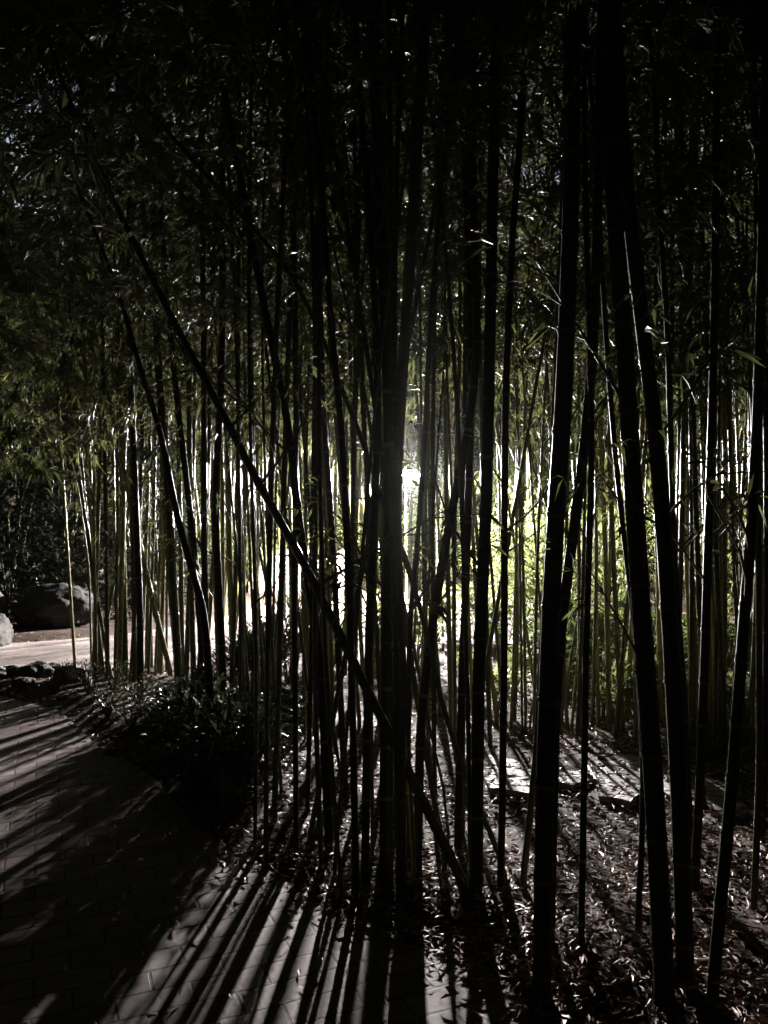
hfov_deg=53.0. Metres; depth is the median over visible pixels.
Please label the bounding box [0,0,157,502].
bamboo stalk
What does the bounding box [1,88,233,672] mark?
bamboo stalk
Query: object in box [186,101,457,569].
bamboo stalk
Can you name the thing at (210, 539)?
leafy bush
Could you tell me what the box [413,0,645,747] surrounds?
bamboo stalk
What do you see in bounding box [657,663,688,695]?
leafy undershrub
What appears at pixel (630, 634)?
bamboo stalk
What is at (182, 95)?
bamboo stalk
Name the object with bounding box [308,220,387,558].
bamboo stalk
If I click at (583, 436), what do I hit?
bamboo stalk
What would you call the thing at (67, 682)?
shrub
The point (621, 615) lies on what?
leafy undershrub
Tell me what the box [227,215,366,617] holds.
bamboo stalk
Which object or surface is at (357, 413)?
broadleaf tree
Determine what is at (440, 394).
broadleaf tree
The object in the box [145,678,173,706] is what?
shrub
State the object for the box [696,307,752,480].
bamboo stalk
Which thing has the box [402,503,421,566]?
leafy bush
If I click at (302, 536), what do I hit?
bamboo stalk
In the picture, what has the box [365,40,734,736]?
bamboo stalk
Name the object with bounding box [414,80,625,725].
bamboo stalk
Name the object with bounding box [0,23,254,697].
bamboo stalk
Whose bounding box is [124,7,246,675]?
bamboo stalk
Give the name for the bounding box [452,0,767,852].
bamboo stalk
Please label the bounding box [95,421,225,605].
evergreen shrub
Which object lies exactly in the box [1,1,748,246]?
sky
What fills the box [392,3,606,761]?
bamboo stalk
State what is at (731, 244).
bamboo stalk
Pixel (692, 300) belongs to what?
bamboo stalk
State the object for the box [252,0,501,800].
bamboo stalk
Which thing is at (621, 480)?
bamboo stalk
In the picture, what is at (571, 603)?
leafy undershrub
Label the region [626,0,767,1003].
bamboo stalk
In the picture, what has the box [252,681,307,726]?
shrub
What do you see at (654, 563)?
bamboo stalk
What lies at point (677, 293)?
bamboo stalk
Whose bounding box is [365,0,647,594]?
bamboo stalk
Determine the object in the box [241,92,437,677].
bamboo stalk
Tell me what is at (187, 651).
bamboo stalk
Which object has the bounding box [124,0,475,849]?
bamboo stalk
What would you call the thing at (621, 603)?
broad leaf plant
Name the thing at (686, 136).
bamboo stalk
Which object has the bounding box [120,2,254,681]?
bamboo stalk
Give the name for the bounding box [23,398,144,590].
evergreen shrub
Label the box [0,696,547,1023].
paved path
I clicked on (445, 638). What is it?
broad leaf plant
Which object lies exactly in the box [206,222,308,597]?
bamboo stalk
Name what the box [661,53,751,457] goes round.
bamboo stalk
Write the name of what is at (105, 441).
bamboo stalk
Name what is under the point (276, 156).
bamboo stalk
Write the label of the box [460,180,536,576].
bamboo stalk
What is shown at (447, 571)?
bamboo stalk
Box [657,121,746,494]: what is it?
bamboo stalk
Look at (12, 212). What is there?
broadleaf tree
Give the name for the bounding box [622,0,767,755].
bamboo stalk
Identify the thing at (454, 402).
bamboo stalk
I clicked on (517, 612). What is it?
bamboo stalk
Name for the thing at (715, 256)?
bamboo stalk
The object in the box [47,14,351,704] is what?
bamboo stalk
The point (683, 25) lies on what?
bamboo stalk
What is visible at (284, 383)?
bamboo stalk
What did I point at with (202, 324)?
bamboo stalk
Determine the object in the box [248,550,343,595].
garden wall
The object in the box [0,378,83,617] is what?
evergreen shrub
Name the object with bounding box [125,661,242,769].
shrub
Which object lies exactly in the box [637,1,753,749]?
bamboo stalk
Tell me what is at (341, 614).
leafy undershrub
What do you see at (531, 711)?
bamboo stalk
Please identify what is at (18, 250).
broadleaf tree
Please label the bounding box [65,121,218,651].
bamboo stalk
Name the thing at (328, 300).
bamboo stalk
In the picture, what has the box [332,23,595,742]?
bamboo stalk
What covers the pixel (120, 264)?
bamboo stalk
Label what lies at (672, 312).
bamboo stalk
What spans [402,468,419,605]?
garden lamp
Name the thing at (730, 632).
leafy undershrub
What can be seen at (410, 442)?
broadleaf tree
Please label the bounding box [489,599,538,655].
broad leaf plant
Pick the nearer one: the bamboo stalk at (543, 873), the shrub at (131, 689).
the bamboo stalk at (543, 873)
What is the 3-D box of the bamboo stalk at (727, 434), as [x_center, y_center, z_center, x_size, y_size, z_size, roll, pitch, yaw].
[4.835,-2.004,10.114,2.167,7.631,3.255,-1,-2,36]
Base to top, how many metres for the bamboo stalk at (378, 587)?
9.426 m
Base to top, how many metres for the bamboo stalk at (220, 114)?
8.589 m
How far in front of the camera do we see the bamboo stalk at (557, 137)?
4.62 m
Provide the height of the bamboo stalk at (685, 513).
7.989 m
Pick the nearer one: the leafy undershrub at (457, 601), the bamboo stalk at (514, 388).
the leafy undershrub at (457, 601)
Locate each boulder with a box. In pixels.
[0,592,7,615]
[0,613,13,646]
[10,583,93,627]
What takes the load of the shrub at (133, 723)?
on the ground
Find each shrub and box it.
[0,358,130,603]
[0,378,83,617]
[0,459,13,506]
[0,479,23,550]
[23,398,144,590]
[41,448,130,592]
[42,662,79,687]
[48,655,91,683]
[53,665,84,680]
[55,357,211,617]
[65,656,117,693]
[81,679,131,716]
[90,660,133,692]
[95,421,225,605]
[103,689,154,728]
[116,671,158,704]
[123,689,180,737]
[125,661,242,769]
[138,706,238,789]
[140,685,272,786]
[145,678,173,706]
[150,685,195,725]
[153,712,192,755]
[179,687,304,810]
[183,417,247,586]
[194,676,273,724]
[217,679,307,761]
[246,410,318,580]
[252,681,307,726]
[330,427,379,588]
[402,410,480,591]
[475,417,543,592]
[569,393,652,594]
[648,406,743,592]
[729,449,747,536]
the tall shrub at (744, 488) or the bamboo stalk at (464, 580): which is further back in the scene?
the tall shrub at (744, 488)
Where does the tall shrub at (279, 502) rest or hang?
on the ground
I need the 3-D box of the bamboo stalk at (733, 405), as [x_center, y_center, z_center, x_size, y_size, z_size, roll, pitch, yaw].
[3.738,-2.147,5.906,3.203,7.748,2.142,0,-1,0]
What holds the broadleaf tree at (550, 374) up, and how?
on the ground
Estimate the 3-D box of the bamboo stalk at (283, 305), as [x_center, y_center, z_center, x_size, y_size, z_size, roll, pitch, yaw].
[-0.812,-1.597,5.597,2.140,6.621,3.146,1,-2,-35]
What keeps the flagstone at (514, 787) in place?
on the ground
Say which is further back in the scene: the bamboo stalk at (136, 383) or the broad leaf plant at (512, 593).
the broad leaf plant at (512, 593)
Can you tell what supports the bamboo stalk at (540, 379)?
on the ground
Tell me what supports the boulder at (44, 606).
on the ground
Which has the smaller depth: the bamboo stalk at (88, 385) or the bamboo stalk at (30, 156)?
the bamboo stalk at (30, 156)
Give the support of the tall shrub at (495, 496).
on the ground
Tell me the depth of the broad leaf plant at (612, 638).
6.65 m
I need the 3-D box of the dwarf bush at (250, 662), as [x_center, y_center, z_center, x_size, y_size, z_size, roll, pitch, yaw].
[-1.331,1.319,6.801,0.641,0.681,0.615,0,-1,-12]
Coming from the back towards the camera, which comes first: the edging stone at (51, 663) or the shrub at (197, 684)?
the edging stone at (51, 663)
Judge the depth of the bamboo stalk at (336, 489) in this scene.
13.26 m
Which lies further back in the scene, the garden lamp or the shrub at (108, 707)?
the garden lamp
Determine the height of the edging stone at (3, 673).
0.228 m
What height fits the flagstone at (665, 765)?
0.123 m
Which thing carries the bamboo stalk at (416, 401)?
on the ground
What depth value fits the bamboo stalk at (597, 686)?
5.79 m
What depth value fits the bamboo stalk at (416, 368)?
6.58 m
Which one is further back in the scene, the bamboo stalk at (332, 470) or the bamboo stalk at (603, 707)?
the bamboo stalk at (332, 470)
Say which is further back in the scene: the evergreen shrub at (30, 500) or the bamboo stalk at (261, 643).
the evergreen shrub at (30, 500)
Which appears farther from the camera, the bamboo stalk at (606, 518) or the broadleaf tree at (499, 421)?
the broadleaf tree at (499, 421)
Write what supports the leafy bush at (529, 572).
on the ground
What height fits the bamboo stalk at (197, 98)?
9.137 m
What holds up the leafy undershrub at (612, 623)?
on the ground
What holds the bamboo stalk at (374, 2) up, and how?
on the ground
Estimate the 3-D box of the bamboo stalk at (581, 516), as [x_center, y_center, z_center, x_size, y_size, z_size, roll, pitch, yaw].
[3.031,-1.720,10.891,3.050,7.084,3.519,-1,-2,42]
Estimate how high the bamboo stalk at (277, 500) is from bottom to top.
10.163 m
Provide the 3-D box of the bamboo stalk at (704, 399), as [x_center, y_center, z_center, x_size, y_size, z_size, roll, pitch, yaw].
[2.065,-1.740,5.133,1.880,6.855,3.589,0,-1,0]
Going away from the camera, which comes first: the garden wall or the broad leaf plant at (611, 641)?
the broad leaf plant at (611, 641)
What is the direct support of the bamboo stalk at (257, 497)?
on the ground
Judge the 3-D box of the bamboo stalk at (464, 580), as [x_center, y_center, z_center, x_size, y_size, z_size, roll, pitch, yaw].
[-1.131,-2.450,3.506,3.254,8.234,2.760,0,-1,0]
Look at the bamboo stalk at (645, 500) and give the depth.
8.75 m
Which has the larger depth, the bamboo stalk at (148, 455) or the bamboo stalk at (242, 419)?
the bamboo stalk at (242, 419)
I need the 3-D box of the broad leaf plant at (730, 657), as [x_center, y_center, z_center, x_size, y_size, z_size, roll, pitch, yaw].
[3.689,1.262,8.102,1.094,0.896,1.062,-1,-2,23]
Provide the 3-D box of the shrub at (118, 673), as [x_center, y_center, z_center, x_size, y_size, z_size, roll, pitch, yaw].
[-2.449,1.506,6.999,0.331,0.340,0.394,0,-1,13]
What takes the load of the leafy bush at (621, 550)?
on the ground
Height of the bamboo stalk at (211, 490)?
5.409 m
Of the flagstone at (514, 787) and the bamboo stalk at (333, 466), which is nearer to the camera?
the flagstone at (514, 787)
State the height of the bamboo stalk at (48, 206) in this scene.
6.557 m
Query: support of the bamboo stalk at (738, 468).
on the ground
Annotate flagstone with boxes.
[484,741,535,798]
[558,748,595,789]
[592,753,639,806]
[662,760,707,807]
[695,772,750,820]
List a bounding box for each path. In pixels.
[0,592,534,670]
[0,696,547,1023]
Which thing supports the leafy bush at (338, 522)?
on the ground
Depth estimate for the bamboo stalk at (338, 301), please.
5.03 m
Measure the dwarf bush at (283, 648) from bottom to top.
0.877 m
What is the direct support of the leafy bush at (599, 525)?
on the ground
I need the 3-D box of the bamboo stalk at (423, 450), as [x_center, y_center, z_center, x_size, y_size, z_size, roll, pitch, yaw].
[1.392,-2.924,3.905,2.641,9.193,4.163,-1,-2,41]
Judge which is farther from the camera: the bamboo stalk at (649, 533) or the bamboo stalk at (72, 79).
the bamboo stalk at (649, 533)
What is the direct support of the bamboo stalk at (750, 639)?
on the ground
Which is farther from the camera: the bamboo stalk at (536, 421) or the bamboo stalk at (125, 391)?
the bamboo stalk at (536, 421)
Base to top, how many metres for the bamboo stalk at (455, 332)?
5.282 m
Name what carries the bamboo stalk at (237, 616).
on the ground
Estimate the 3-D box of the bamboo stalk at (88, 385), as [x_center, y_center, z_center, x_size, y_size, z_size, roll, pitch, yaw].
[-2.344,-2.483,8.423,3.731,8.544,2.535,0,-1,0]
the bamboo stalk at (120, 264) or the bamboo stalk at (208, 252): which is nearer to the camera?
the bamboo stalk at (208, 252)
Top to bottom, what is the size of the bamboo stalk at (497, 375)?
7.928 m
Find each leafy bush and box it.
[176,526,248,580]
[208,501,279,584]
[232,524,286,592]
[337,510,379,579]
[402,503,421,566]
[407,496,459,563]
[459,496,514,578]
[459,523,531,592]
[471,518,562,608]
[477,480,569,599]
[489,490,586,644]
[491,510,543,604]
[525,489,581,571]
[528,521,623,599]
[533,514,621,595]
[563,479,655,650]
[564,498,624,598]
[592,487,653,591]
[615,511,731,618]
[701,501,746,618]
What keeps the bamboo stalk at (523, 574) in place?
on the ground
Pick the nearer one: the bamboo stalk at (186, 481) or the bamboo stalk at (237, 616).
the bamboo stalk at (186, 481)
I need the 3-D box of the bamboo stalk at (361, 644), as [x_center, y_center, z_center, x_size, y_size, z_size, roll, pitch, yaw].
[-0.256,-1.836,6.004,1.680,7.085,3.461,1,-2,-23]
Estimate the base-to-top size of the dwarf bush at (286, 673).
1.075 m
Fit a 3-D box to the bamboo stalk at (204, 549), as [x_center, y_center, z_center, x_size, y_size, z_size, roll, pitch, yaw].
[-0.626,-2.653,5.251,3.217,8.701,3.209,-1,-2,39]
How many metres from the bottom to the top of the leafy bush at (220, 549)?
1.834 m
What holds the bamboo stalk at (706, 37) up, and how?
on the ground
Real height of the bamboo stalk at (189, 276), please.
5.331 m
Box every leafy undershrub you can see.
[333,607,365,662]
[339,589,409,647]
[408,609,451,663]
[438,584,473,626]
[446,648,472,680]
[458,581,499,618]
[470,587,522,643]
[485,657,527,712]
[508,646,537,688]
[510,596,572,643]
[519,610,574,659]
[538,589,576,620]
[566,598,622,668]
[566,608,621,674]
[566,658,591,696]
[584,582,629,632]
[589,650,662,723]
[603,608,629,646]
[612,647,663,691]
[620,624,656,654]
[653,603,734,672]
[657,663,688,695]
[726,667,749,713]
[727,591,733,622]
[727,611,734,658]
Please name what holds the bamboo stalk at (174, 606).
on the ground
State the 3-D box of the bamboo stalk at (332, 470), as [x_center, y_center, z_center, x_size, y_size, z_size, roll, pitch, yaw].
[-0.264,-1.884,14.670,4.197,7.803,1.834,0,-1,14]
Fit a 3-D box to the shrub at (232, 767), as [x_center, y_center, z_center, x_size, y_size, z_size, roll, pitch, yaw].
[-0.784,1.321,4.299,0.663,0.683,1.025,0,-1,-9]
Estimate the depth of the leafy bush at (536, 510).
15.20 m
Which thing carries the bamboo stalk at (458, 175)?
on the ground
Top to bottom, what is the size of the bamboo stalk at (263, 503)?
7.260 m
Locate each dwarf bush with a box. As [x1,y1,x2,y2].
[210,621,261,693]
[214,610,300,683]
[263,587,340,684]
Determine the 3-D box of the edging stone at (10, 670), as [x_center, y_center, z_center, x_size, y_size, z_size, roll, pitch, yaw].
[-3.754,1.621,7.759,0.287,0.162,0.212,0,-1,0]
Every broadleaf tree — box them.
[0,0,101,422]
[0,129,79,302]
[0,138,118,575]
[0,156,182,537]
[0,181,46,256]
[1,65,95,387]
[17,182,310,544]
[216,180,448,536]
[325,158,542,530]
[408,166,460,429]
[413,212,611,515]
[460,150,737,527]
[496,211,645,467]
[579,110,753,556]
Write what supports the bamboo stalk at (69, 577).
on the ground
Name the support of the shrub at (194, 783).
on the ground
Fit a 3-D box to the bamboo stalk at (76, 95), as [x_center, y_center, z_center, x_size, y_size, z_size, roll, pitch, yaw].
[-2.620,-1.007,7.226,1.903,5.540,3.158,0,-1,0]
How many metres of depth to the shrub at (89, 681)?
6.92 m
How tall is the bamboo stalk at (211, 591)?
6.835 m
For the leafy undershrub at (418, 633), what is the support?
on the ground
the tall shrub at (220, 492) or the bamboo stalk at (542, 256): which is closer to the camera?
the bamboo stalk at (542, 256)
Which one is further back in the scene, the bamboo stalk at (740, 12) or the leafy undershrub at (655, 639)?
the leafy undershrub at (655, 639)
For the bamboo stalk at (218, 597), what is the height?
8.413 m
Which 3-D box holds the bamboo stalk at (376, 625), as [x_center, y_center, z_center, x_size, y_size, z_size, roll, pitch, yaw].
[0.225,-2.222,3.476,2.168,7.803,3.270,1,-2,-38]
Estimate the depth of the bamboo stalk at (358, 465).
14.79 m
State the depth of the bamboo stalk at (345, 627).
7.70 m
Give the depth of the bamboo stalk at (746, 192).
5.25 m
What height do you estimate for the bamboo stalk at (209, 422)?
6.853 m
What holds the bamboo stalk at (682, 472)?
on the ground
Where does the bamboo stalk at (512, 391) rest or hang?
on the ground
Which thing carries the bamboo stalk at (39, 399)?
on the ground
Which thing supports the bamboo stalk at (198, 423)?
on the ground
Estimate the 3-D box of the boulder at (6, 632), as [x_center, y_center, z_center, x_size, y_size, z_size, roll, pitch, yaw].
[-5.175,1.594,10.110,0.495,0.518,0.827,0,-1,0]
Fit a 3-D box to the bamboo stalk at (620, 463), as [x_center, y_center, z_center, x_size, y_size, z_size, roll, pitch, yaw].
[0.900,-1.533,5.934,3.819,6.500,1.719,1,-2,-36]
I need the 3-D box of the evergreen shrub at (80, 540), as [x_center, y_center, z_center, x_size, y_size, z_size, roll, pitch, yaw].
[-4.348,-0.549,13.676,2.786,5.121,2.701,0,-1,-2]
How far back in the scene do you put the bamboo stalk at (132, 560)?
7.40 m
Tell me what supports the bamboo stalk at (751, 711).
on the ground
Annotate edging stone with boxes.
[0,664,6,678]
[4,665,18,678]
[11,677,35,688]
[15,660,54,678]
[48,662,61,668]
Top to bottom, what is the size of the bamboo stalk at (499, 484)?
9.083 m
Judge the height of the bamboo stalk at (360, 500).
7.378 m
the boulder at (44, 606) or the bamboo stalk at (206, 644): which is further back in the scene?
the boulder at (44, 606)
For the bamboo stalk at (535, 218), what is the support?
on the ground
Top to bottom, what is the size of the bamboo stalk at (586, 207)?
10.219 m
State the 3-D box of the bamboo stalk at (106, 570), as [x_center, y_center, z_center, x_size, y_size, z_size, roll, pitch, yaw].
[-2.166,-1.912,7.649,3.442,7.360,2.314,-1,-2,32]
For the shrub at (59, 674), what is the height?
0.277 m
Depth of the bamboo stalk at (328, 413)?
6.09 m
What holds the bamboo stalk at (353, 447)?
on the ground
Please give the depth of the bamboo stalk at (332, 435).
7.84 m
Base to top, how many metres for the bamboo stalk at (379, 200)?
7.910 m
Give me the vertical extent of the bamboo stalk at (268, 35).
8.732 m
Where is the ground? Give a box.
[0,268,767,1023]
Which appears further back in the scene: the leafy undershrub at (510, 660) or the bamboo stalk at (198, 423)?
the bamboo stalk at (198, 423)
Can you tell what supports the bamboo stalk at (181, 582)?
on the ground
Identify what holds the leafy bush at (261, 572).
on the ground
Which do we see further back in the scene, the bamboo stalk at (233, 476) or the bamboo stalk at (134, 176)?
the bamboo stalk at (233, 476)
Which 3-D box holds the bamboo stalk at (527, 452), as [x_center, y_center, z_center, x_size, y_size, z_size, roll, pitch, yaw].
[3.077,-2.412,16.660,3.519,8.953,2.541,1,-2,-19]
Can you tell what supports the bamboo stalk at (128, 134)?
on the ground
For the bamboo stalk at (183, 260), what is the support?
on the ground
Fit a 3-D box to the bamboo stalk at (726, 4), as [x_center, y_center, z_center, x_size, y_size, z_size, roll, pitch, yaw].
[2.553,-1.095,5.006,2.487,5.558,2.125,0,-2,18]
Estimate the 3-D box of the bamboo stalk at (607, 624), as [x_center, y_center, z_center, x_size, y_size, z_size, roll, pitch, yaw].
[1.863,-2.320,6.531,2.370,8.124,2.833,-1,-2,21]
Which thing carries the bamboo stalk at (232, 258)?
on the ground
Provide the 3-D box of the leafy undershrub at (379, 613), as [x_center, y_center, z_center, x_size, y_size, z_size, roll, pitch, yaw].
[-0.090,1.271,9.212,0.984,0.948,0.693,-1,-2,38]
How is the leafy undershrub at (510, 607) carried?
on the ground
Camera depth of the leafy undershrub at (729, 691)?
6.04 m
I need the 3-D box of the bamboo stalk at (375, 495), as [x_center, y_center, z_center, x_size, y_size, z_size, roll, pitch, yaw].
[-0.142,-2.707,4.007,2.826,8.803,4.442,0,-1,0]
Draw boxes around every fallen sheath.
[343,861,360,880]
[612,892,648,894]
[694,955,731,960]
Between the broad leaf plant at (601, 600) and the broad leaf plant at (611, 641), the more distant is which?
the broad leaf plant at (601, 600)
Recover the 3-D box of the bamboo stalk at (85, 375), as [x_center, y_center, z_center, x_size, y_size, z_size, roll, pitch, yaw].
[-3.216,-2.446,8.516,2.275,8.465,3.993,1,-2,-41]
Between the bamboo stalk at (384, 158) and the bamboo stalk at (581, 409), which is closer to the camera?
the bamboo stalk at (384, 158)
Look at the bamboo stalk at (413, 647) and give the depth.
4.44 m
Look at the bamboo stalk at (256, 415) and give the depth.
6.44 m
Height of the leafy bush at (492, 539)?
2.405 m
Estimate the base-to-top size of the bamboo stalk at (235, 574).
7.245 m
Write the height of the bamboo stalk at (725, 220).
6.117 m
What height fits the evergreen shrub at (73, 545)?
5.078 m
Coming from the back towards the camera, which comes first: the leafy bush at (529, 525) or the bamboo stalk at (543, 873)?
the leafy bush at (529, 525)
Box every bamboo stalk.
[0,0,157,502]
[0,0,172,675]
[0,0,337,848]
[0,0,506,878]
[0,0,507,900]
[0,1,259,675]
[0,1,260,674]
[0,1,338,682]
[0,5,298,696]
[0,7,234,673]
[0,10,403,769]
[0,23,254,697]
[0,38,111,473]
[0,56,208,675]
[0,65,248,681]
[0,69,215,671]
[0,72,197,532]
[0,93,284,572]
[0,122,218,671]
[0,125,280,776]
[0,250,180,666]
[0,318,25,346]
[0,352,91,666]
[1,0,248,708]
[1,2,312,692]
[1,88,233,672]
[2,17,184,674]
[2,45,186,668]
[2,54,145,677]
[2,166,215,676]
[4,158,213,668]
[5,3,267,673]
[10,3,330,695]
[11,145,253,641]
[26,98,262,634]
[31,154,234,667]
[32,73,228,674]
[37,1,277,688]
[40,0,208,671]
[41,0,363,813]
[43,73,255,679]
[45,0,323,865]
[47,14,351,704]
[48,116,198,673]
[49,2,334,696]
[50,31,259,672]
[50,170,227,620]
[55,78,407,690]
[62,0,334,702]
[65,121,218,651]
[66,0,344,705]
[67,0,540,529]
[69,0,370,854]
[77,6,349,632]
[81,8,342,745]
[82,140,334,688]
[83,11,455,680]
[95,74,401,675]
[97,0,374,858]
[107,0,438,738]
[110,0,312,623]
[111,130,259,625]
[115,6,430,712]
[119,66,425,690]
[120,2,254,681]
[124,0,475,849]
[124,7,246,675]
[127,6,460,729]
[131,72,386,698]
[136,0,305,871]
[136,221,225,615]
[137,176,362,635]
[139,20,487,635]
[140,66,457,573]
[142,0,412,779]
[143,129,261,699]
[148,0,431,783]
[149,1,418,751]
[154,4,347,663]
[164,90,368,669]
[173,6,552,406]
[174,33,357,687]
[174,86,426,688]
[175,2,351,724]
[177,25,452,690]
[177,225,347,582]
[177,230,347,579]
[180,259,308,615]
[184,18,442,659]
[185,5,445,802]
[185,23,437,691]
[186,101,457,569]
[187,0,488,792]
[187,5,422,619]
[189,58,461,728]
[197,205,310,632]
[200,96,435,675]
[200,178,267,505]
[202,0,474,664]
[202,0,548,895]
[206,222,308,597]
[207,41,555,688]
[212,118,441,689]
[213,357,280,549]
[214,271,311,613]
[218,1,461,821]
[221,0,520,862]
[223,0,443,553]
[225,16,528,753]
[227,0,520,874]
[227,80,430,529]
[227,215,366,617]
[228,0,657,896]
[229,0,672,622]
[229,41,523,421]
[232,16,500,389]
[233,259,365,497]
[235,3,628,756]
[240,0,591,717]
[241,0,416,882]
[241,0,590,753]
[241,23,614,726]
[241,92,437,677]
[244,0,758,735]
[244,172,512,666]
[250,2,501,609]
[250,5,644,752]
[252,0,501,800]
[252,5,366,601]
[253,30,437,706]
[258,153,427,602]
[260,0,528,907]
[260,10,581,590]
[260,228,311,521]
[264,0,470,891]
[267,46,452,654]
[274,257,372,454]
[282,0,635,885]
[286,121,461,618]
[287,74,479,587]
[291,197,431,622]
[292,122,423,550]
[297,5,603,885]
[298,0,561,847]
[299,0,697,876]
[303,160,514,650]
[307,0,658,842]
[308,66,627,734]
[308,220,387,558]
[309,119,556,723]
[310,297,446,551]
[312,0,630,685]
[316,10,463,658]
[321,0,435,813]
[323,14,487,676]
[324,0,760,897]
[325,23,601,690]
[325,37,558,725]
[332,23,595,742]
[332,345,346,496]
[333,0,443,872]
[342,0,519,273]
[345,8,625,715]
[347,15,677,735]
[348,296,400,522]
[350,0,479,739]
[361,61,548,714]
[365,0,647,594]
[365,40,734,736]
[366,177,439,407]
[367,204,450,597]
[383,0,406,898]
[391,0,619,886]
[391,0,677,950]
[391,0,678,493]
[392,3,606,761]
[393,29,662,729]
[397,11,704,528]
[397,34,592,719]
[398,1,710,721]
[401,71,540,494]
[402,186,583,610]
[405,0,532,836]
[406,116,521,572]
[408,288,504,432]
[409,0,761,1009]
[409,240,552,528]
[412,326,475,568]
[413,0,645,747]
[414,3,747,728]
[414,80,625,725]
[422,1,727,741]
[423,0,657,726]
[423,89,644,735]
[426,0,505,836]
[431,130,552,561]
[432,0,753,766]
[438,3,712,731]
[442,3,744,729]
[447,1,723,731]
[448,1,695,735]
[452,0,639,1008]
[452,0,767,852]
[455,241,548,464]
[457,1,760,745]
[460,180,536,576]
[476,0,767,453]
[476,12,752,726]
[477,0,711,888]
[477,13,753,576]
[480,0,698,930]
[481,0,753,548]
[481,22,759,549]
[482,52,759,720]
[483,0,767,891]
[483,228,548,523]
[485,200,621,543]
[485,204,614,614]
[495,0,767,986]
[495,154,664,530]
[495,231,550,590]
[497,28,739,682]
[514,69,753,743]
[517,70,753,563]
[522,2,767,757]
[522,159,661,597]
[523,0,748,750]
[524,4,731,739]
[524,19,767,841]
[527,14,767,757]
[534,1,726,457]
[534,15,759,672]
[537,0,760,762]
[537,48,759,691]
[538,0,767,949]
[539,45,751,570]
[541,36,753,741]
[542,16,759,665]
[547,0,767,746]
[551,70,752,605]
[555,0,753,717]
[559,0,754,471]
[574,3,762,759]
[579,0,767,908]
[580,0,763,603]
[581,8,752,668]
[599,235,675,583]
[600,1,748,745]
[602,0,767,749]
[603,0,767,617]
[615,46,759,543]
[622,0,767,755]
[624,6,767,760]
[624,60,760,721]
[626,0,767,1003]
[633,1,767,748]
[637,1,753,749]
[637,2,760,592]
[639,0,767,745]
[639,384,674,587]
[644,212,738,526]
[645,77,753,410]
[654,235,677,620]
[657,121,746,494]
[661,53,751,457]
[667,123,752,594]
[668,99,745,624]
[670,15,767,766]
[685,33,760,731]
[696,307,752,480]
[722,35,760,678]
[727,167,751,541]
[728,98,752,742]
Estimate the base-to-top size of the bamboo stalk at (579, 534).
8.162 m
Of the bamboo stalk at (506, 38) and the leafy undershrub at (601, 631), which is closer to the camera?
the bamboo stalk at (506, 38)
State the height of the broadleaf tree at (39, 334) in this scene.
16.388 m
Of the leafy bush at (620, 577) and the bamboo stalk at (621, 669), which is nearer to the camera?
the bamboo stalk at (621, 669)
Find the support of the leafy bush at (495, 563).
on the ground
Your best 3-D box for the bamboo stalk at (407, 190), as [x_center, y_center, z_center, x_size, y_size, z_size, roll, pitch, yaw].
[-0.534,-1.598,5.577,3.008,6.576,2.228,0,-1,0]
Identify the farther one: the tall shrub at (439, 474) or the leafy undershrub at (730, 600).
the tall shrub at (439, 474)
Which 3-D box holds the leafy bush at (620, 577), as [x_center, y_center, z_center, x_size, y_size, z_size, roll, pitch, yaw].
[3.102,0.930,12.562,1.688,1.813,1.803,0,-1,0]
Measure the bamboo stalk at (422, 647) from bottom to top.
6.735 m
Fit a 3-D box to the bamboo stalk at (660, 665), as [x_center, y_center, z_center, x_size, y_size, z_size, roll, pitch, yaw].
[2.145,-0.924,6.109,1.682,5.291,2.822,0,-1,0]
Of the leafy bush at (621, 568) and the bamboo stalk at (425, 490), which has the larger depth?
the leafy bush at (621, 568)
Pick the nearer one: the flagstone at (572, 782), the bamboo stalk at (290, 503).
the flagstone at (572, 782)
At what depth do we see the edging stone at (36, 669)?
7.57 m
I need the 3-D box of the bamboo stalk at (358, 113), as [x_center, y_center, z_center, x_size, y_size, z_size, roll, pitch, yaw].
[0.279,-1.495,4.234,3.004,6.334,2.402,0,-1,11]
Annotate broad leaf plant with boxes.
[413,584,460,637]
[438,595,519,653]
[456,588,497,639]
[488,579,540,646]
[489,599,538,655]
[495,572,541,625]
[508,585,601,663]
[511,601,613,672]
[573,611,663,684]
[591,575,685,634]
[610,600,697,683]
[683,598,749,672]
[727,623,733,670]
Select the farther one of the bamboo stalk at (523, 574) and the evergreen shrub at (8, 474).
the evergreen shrub at (8, 474)
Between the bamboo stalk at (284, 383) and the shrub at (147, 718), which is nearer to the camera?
the shrub at (147, 718)
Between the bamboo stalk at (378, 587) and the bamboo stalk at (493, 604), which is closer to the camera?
the bamboo stalk at (493, 604)
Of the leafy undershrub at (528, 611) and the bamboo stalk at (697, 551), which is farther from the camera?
the leafy undershrub at (528, 611)
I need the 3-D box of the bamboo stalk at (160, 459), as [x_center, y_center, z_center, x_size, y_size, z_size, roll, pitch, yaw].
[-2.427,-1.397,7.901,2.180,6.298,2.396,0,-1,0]
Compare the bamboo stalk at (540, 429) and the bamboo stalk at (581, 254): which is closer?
the bamboo stalk at (581, 254)
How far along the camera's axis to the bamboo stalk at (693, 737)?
5.11 m
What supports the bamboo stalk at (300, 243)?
on the ground
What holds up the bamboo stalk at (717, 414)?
on the ground
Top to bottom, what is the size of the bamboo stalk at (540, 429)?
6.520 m
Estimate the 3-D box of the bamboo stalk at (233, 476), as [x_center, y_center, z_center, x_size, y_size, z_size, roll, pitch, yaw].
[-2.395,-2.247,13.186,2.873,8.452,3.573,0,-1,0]
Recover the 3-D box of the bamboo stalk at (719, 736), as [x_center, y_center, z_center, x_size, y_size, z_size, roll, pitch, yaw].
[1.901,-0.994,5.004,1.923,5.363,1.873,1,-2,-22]

